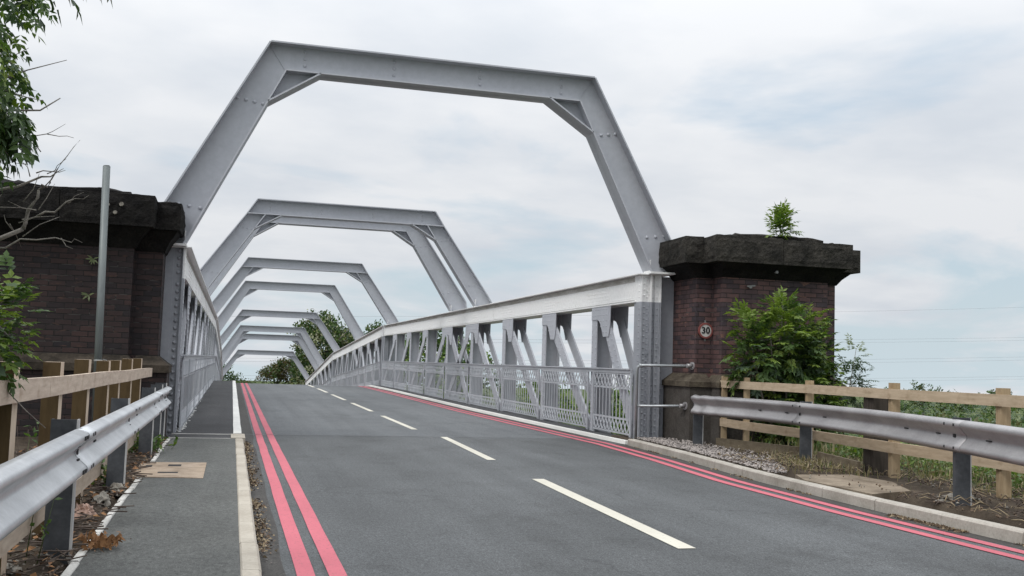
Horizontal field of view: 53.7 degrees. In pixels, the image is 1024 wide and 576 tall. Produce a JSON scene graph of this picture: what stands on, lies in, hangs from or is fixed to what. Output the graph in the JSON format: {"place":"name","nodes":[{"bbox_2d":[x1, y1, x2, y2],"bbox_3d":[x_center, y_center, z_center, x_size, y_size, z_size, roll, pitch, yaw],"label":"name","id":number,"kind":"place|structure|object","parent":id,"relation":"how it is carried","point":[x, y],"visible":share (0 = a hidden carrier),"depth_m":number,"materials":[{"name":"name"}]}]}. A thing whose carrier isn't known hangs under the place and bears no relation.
{"place":"outdoors","nodes":[
{"label":"outdoors","id":0,"kind":"place"},
{"bbox_2d":[71,433,239,575],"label":"footway","id":1,"kind":"structure","parent":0,"point":[179,526],"depth_m":8.14,"materials":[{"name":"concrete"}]},
{"bbox_2d":[26,529,130,569],"bbox_3d":[-2.845,1.736,6.803,0.376,0.107,1.127,2,-4,-4],"label":"dead leaf sprig","id":2,"kind":"object","parent":1,"relation":"on","point":[96,541],"visible":1,"depth_m":6.94,"materials":[{"name":"brown plant"}]},
{"bbox_2d":[132,462,206,480],"bbox_3d":[-4.016,2.154,11.876,0.780,0.056,1.700,3,-5,-15],"label":"inspection cover","id":3,"kind":"object","parent":1,"relation":"on","point":[176,469],"visible":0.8,"depth_m":11.81,"materials":[{"name":"concrete"}]},
{"bbox_2d":[176,380,232,433],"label":"bridge footway","id":4,"kind":"structure","parent":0,"point":[213,414],"depth_m":23.50,"materials":[{"name":"asphalt"}]},
{"bbox_2d":[177,399,201,431],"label":"paint flakes","id":5,"kind":"object","parent":4,"relation":"on","point":[182,428],"visible":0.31,"depth_m":19.50,"materials":[{"name":"white paint"}]},
{"bbox_2d":[236,383,596,438],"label":"bridge road","id":6,"kind":"structure","parent":0,"point":[285,409],"depth_m":25.97,"materials":[{"name":"grey asphalt"}]},
{"bbox_2d":[367,385,627,444],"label":"white kerb","id":7,"kind":"structure","parent":6,"relation":"on","point":[603,437],"depth_m":25.51,"materials":[{"name":"paint"}]},
{"bbox_2d":[373,385,623,439],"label":"bridge footway","id":8,"kind":"structure","parent":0,"point":[523,416],"depth_m":28.26,"materials":[{"name":"concrete"}]},
{"bbox_2d":[0,0,1023,395],"label":"sky","id":9,"kind":"structure","parent":0,"point":[894,129],"materials":[{"name":"white"}]},
{"bbox_2d":[7,380,1023,575],"bbox_3d":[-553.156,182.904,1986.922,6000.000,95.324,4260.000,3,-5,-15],"label":"ground","id":10,"kind":"structure","parent":0,"point":[916,487],"depth_m":11.51,"materials":[{"name":"soil"}]},
{"bbox_2d":[6,560,21,575],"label":"rubble stone","id":11,"kind":"object","parent":10,"relation":"on","point":[13,568],"visible":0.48,"depth_m":6.30,"materials":[{"name":"grey stone"}]},
{"bbox_2d":[0,250,52,427],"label":"hawthorn bush","id":12,"kind":"object","parent":10,"relation":"on","point":[10,292],"visible":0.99,"depth_m":5.68,"materials":[{"name":"green plant"}]},
{"bbox_2d":[27,422,38,442],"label":"leafy weed","id":13,"kind":"object","parent":10,"relation":"on","point":[34,430],"visible":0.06,"depth_m":11.33,"materials":[{"name":"green plant"}]},
{"bbox_2d":[10,433,62,564],"bbox_3d":[-3.300,1.378,6.521,0.556,0.837,0.615,6,-6,-44],"label":"bramble","id":14,"kind":"object","parent":10,"relation":"on","point":[49,520],"visible":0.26,"depth_m":6.50,"materials":[{"name":"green plant"}]},
{"bbox_2d":[17,426,82,503],"bbox_3d":[-4.138,1.456,8.769,0.872,0.970,0.694,3,-5,-15],"label":"dry weed","id":15,"kind":"object","parent":10,"relation":"on","point":[32,448],"visible":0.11,"depth_m":8.87,"materials":[{"name":"brown plant"}]},
{"bbox_2d":[0,0,112,192],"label":"ash tree","id":16,"kind":"object","parent":10,"relation":"on","point":[14,127],"visible":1,"depth_m":5.53,"materials":[{"name":"green plant"}]},
{"bbox_2d":[0,124,88,248],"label":"bare branch","id":17,"kind":"object","parent":16,"relation":"attached to","point":[17,231],"visible":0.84,"depth_m":5.99,"materials":[{"name":"grey plant"}]},
{"bbox_2d":[0,358,151,575],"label":"timber fence","id":18,"kind":"object","parent":10,"relation":"on","point":[108,380],"visible":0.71,"depth_m":7.68,"materials":[{"name":"beige wood"}]},
{"bbox_2d":[1,437,170,575],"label":"leaf litter","id":19,"kind":"object","parent":10,"relation":"on","point":[87,517],"visible":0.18,"depth_m":7.91,"materials":[{"name":"brown plant"}]},
{"bbox_2d":[0,383,171,563],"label":"crash barrier","id":20,"kind":"object","parent":10,"relation":"on","point":[59,463],"visible":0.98,"depth_m":6.75,"materials":[{"name":"metal"}]},
{"bbox_2d":[74,502,97,518],"bbox_3d":[-3.566,1.855,8.431,0.185,0.126,0.395,3,-5,-15],"label":"stone","id":21,"kind":"object","parent":10,"relation":"on","point":[85,508],"visible":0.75,"depth_m":8.37,"materials":[{"name":"stone"}]},
{"bbox_2d":[0,178,185,437],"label":"brick pier","id":22,"kind":"structure","parent":10,"relation":"on","point":[145,233],"depth_m":16.26,"materials":[{"name":"brick"}]},
{"bbox_2d":[81,292,93,299],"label":"wall fern","id":23,"kind":"object","parent":22,"relation":"attached to","point":[85,294],"depth_m":16.28,"materials":[{"name":"green plant"}]},
{"bbox_2d":[86,255,98,263],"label":"wall fern","id":24,"kind":"object","parent":22,"relation":"attached to","point":[91,259],"depth_m":16.34,"materials":[{"name":"green plant"}]},
{"bbox_2d":[91,459,106,486],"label":"leafy weed","id":25,"kind":"object","parent":10,"relation":"on","point":[103,467],"visible":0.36,"depth_m":10.17,"materials":[{"name":"green plant"}]},
{"bbox_2d":[91,165,109,421],"bbox_3d":[-6.130,0.275,15.129,0.242,4.263,0.119,3,-5,-15],"label":"steel pole","id":26,"kind":"object","parent":10,"relation":"on","point":[102,264],"visible":0.75,"depth_m":15.12,"materials":[{"name":"grey metal"}]},
{"bbox_2d":[91,491,110,507],"bbox_3d":[-3.713,1.926,9.149,0.175,0.169,0.564,3,-5,-15],"label":"rubble stone","id":27,"kind":"object","parent":10,"relation":"on","point":[103,497],"visible":0.69,"depth_m":9.02,"materials":[{"name":"grey stone"}]},
{"bbox_2d":[60,439,169,575],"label":"edging strip","id":28,"kind":"object","parent":10,"relation":"on","point":[70,569],"visible":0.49,"depth_m":8.11,"materials":[{"name":"white concrete"}]},
{"bbox_2d":[108,483,125,496],"bbox_3d":[-3.887,1.989,9.972,0.169,0.139,0.332,3,-5,-15],"label":"rubble stone","id":29,"kind":"object","parent":10,"relation":"on","point":[116,486],"visible":0.62,"depth_m":9.91,"materials":[{"name":"grey stone"}]},
{"bbox_2d":[128,431,177,452],"bbox_3d":[-5.089,2.134,14.042,0.832,0.392,0.939,3,-5,-15],"label":"leafy weed","id":30,"kind":"object","parent":10,"relation":"on","point":[158,443],"visible":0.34,"depth_m":13.90,"materials":[{"name":"green plant"}]},
{"bbox_2d":[222,362,248,382],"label":"hedge bush","id":31,"kind":"object","parent":10,"relation":"on","point":[232,377],"visible":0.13,"depth_m":125.28,"materials":[{"name":"green plant"}]},
{"bbox_2d":[233,381,241,433],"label":"white kerb","id":32,"kind":"structure","parent":10,"relation":"on","point":[236,424],"depth_m":23.01,"materials":[{"name":"paint"}]},
{"bbox_2d":[231,434,261,575],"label":"kerb","id":33,"kind":"structure","parent":10,"relation":"on","point":[250,564],"depth_m":8.39,"materials":[{"name":"concrete"}]},
{"bbox_2d":[254,357,296,383],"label":"olive bush","id":34,"kind":"object","parent":10,"relation":"on","point":[278,373],"visible":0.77,"depth_m":144.95,"materials":[{"name":"green plant"}]},
{"bbox_2d":[283,359,305,376],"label":"green bush","id":35,"kind":"object","parent":10,"relation":"on","point":[292,362],"visible":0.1,"depth_m":143.30,"materials":[{"name":"green plant"}]},
{"bbox_2d":[287,308,373,384],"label":"blossoming tree","id":36,"kind":"object","parent":10,"relation":"on","point":[342,336],"visible":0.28,"depth_m":137.97,"materials":[{"name":"green plant"}]},
{"bbox_2d":[352,319,382,361],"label":"tree","id":37,"kind":"object","parent":10,"relation":"on","point":[372,326],"visible":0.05,"depth_m":140.71,"materials":[{"name":"green plant"}]},
{"bbox_2d":[160,40,675,438],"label":"truss bridge","id":38,"kind":"structure","parent":10,"relation":"on","point":[194,354],"depth_m":22.42,"materials":[{"name":"white paint"}]},
{"bbox_2d":[403,330,470,391],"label":"screen tree","id":39,"kind":"object","parent":10,"relation":"on","point":[424,350],"visible":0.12,"depth_m":89.99,"materials":[{"name":"green plant"}]},
{"bbox_2d":[407,340,501,405],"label":"screen tree","id":40,"kind":"object","parent":10,"relation":"on","point":[443,354],"visible":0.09,"depth_m":62.93,"materials":[{"name":"green plant"}]},
{"bbox_2d":[516,381,578,424],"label":"river bush","id":41,"kind":"object","parent":10,"relation":"on","point":[522,400],"visible":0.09,"depth_m":41.43,"materials":[{"name":"green plant"}]},
{"bbox_2d":[575,375,629,434],"bbox_3d":[3.518,7.041,30.813,5.791,8.780,5.744,6,-6,-41],"label":"river bush","id":42,"kind":"object","parent":10,"relation":"on","point":[614,410],"visible":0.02,"depth_m":30.57,"materials":[{"name":"green plant"}]},
{"bbox_2d":[612,383,632,434],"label":"river bush","id":43,"kind":"object","parent":10,"relation":"on","point":[614,407],"visible":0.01,"depth_m":25.54,"materials":[{"name":"green plant"}]},
{"bbox_2d":[634,437,786,473],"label":"gravel","id":44,"kind":"structure","parent":10,"relation":"on","point":[676,443],"depth_m":16.49,"materials":[{"name":"grey gravel"}]},
{"bbox_2d":[484,399,1023,432],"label":"distant hedges","id":45,"kind":"object","parent":10,"relation":"on","point":[976,420],"visible":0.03,"depth_m":295.01,"materials":[{"name":"green plant"}]},
{"bbox_2d":[716,438,798,455],"bbox_3d":[4.116,2.687,17.062,0.050,0.190,2.126,4,-5,-26],"label":"edging board","id":46,"kind":"object","parent":10,"relation":"on","point":[744,445],"visible":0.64,"depth_m":17.00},
{"bbox_2d":[659,233,860,452],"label":"brick pier","id":47,"kind":"structure","parent":10,"relation":"on","point":[714,276],"depth_m":19.19,"materials":[{"name":"brick"}]},
{"bbox_2d":[637,402,686,409],"bbox_3d":[2.861,2.224,19.244,1.028,0.149,0.182,0,-5,26],"label":"pipe rail","id":48,"kind":"object","parent":47,"relation":"attached to","point":[684,405],"visible":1,"depth_m":19.20,"materials":[{"name":"metal"}]},
{"bbox_2d":[634,362,694,438],"bbox_3d":[2.923,2.163,19.352,1.143,1.518,0.150,0,-5,18],"label":"pipe rail","id":49,"kind":"object","parent":47,"relation":"attached to","point":[691,365],"visible":0.97,"depth_m":19.47,"materials":[{"name":"metal"}]},
{"bbox_2d":[698,320,712,340],"bbox_3d":[3.684,0.814,19.250,0.300,0.400,0.043,3,-5,-15],"label":"speed limit sign","id":50,"kind":"object","parent":47,"relation":"attached to","point":[705,330],"visible":1,"depth_m":19.23,"materials":[{"name":"grey metal"}]},
{"bbox_2d":[764,197,802,239],"bbox_3d":[5.167,-1.280,19.237,0.765,0.930,0.804,0,-5,26],"label":"shrub","id":51,"kind":"object","parent":47,"relation":"on","point":[780,218],"visible":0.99,"depth_m":19.16,"materials":[{"name":"green plant"}]},
{"bbox_2d":[719,286,848,447],"bbox_3d":[4.914,1.531,18.319,2.710,3.213,1.760,3,-5,-15],"label":"ash bush","id":52,"kind":"object","parent":10,"relation":"on","point":[805,359],"visible":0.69,"depth_m":18.07,"materials":[{"name":"green plant"}]},
{"bbox_2d":[583,387,1023,469],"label":"brambles","id":53,"kind":"object","parent":10,"relation":"on","point":[991,408],"visible":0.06,"depth_m":18.61,"materials":[{"name":"green plant"}]},
{"bbox_2d":[628,439,1023,543],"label":"kerb","id":54,"kind":"structure","parent":10,"relation":"on","point":[1007,533],"depth_m":11.34,"materials":[{"name":"grey concrete"}]},
{"bbox_2d":[817,452,860,471],"bbox_3d":[4.706,2.518,14.594,0.050,0.190,1.298,2,-4,-7],"label":"edging board","id":55,"kind":"object","parent":10,"relation":"on","point":[838,459],"visible":0.71,"depth_m":14.54,"materials":[{"name":"brown wood"}]},
{"bbox_2d":[795,475,910,500],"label":"concrete slab","id":56,"kind":"structure","parent":10,"relation":"on","point":[871,488],"depth_m":12.37,"materials":[{"name":"beige concrete"}]},
{"bbox_2d":[834,333,879,432],"bbox_3d":[6.472,1.852,19.148,1.126,2.042,0.851,3,-5,-15],"label":"slender shrub","id":57,"kind":"object","parent":10,"relation":"on","point":[853,399],"visible":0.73,"depth_m":19.11,"materials":[{"name":"green plant"}]},
{"bbox_2d":[691,395,1023,506],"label":"crash barrier","id":58,"kind":"object","parent":10,"relation":"on","point":[964,440],"visible":0.98,"depth_m":12.46,"materials":[{"name":"metal"}]},
{"bbox_2d":[717,451,1023,524],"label":"leaf litter","id":59,"kind":"object","parent":10,"relation":"on","point":[928,481],"visible":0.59,"depth_m":12.45,"materials":[{"name":"plant"}]},
{"bbox_2d":[720,376,1023,498],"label":"timber fence","id":60,"kind":"object","parent":10,"relation":"on","point":[1003,400],"visible":0.71,"depth_m":13.37,"materials":[{"name":"brown wood"}]},
{"bbox_2d":[863,397,887,474],"bbox_3d":[5.057,2.102,14.003,0.294,1.396,0.247,3,-5,-15],"label":"old timber post","id":61,"kind":"object","parent":10,"relation":"on","point":[877,460],"visible":0.32,"depth_m":13.90,"materials":[{"name":"brown wood"}]},
{"bbox_2d":[739,448,1023,500],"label":"dry grass","id":62,"kind":"structure","parent":10,"relation":"on","point":[826,465],"depth_m":13.94,"materials":[{"name":"plant"}]},
{"bbox_2d":[749,420,1023,492],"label":"grass","id":63,"kind":"structure","parent":10,"relation":"on","point":[832,449],"depth_m":14.57,"materials":[{"name":"plant"}]},
{"bbox_2d":[900,400,911,413],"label":"field tree","id":64,"kind":"object","parent":10,"relation":"on","point":[905,409],"visible":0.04,"depth_m":285.32,"materials":[{"name":"green plant"}]},
{"bbox_2d":[901,379,948,414],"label":"field tree","id":65,"kind":"object","parent":10,"relation":"on","point":[921,388],"visible":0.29,"depth_m":289.86,"materials":[{"name":"green plant"}]},
{"bbox_2d":[935,403,976,416],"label":"field tree","id":66,"kind":"object","parent":10,"relation":"on","point":[953,409],"visible":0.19,"depth_m":292.30,"materials":[{"name":"green plant"}]},
{"bbox_2d":[935,493,979,502],"bbox_3d":[4.880,2.325,11.071,0.575,0.139,0.342,3,-5,-15],"label":"rubble stone","id":67,"kind":"object","parent":10,"relation":"on","point":[950,495],"visible":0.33,"depth_m":11.02,"materials":[{"name":"grey stone"}]},
{"bbox_2d":[975,389,1017,423],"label":"field tree","id":68,"kind":"object","parent":10,"relation":"on","point":[987,391],"visible":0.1,"depth_m":296.33,"materials":[{"name":"green plant"}]},
{"bbox_2d":[227,339,1018,342],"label":"power line","id":69,"kind":"object","parent":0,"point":[845,342],"visible":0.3,"depth_m":343.22,"materials":[{"name":"grey metal"}]},
{"bbox_2d":[248,360,1004,362],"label":"power line","id":70,"kind":"object","parent":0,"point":[861,362],"visible":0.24,"depth_m":344.07,"materials":[{"name":"grey metal"}]},
{"bbox_2d":[245,434,1023,575],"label":"road","id":71,"kind":"structure","parent":0,"point":[399,506],"depth_m":9.66,"materials":[{"name":"grey asphalt"}]},
{"bbox_2d":[244,441,277,562],"bbox_3d":[-3.065,2.257,12.139,0.235,0.044,10.503,3,-5,-15],"label":"gutter debris","id":72,"kind":"object","parent":71,"relation":"on","point":[256,505],"visible":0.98,"depth_m":9.49,"materials":[{"name":"gravel"}]},
{"bbox_2d":[631,446,1023,545],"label":"gutter debris","id":73,"kind":"object","parent":71,"relation":"on","point":[924,522],"visible":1,"depth_m":10.22,"materials":[{"name":"soil"}]},
{"bbox_2d":[271,357,998,360],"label":"power line","id":74,"kind":"object","parent":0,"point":[541,360],"visible":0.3,"depth_m":341.78,"materials":[{"name":"grey metal"}]},
{"bbox_2d":[323,307,1015,316],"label":"power line","id":75,"kind":"object","parent":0,"point":[579,315],"visible":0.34,"depth_m":308.54,"materials":[{"name":"grey metal"}]},
{"bbox_2d":[496,337,1023,339],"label":"power line","id":76,"kind":"object","parent":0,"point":[849,339],"visible":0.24,"depth_m":343.82,"materials":[{"name":"grey metal"}]}
]}

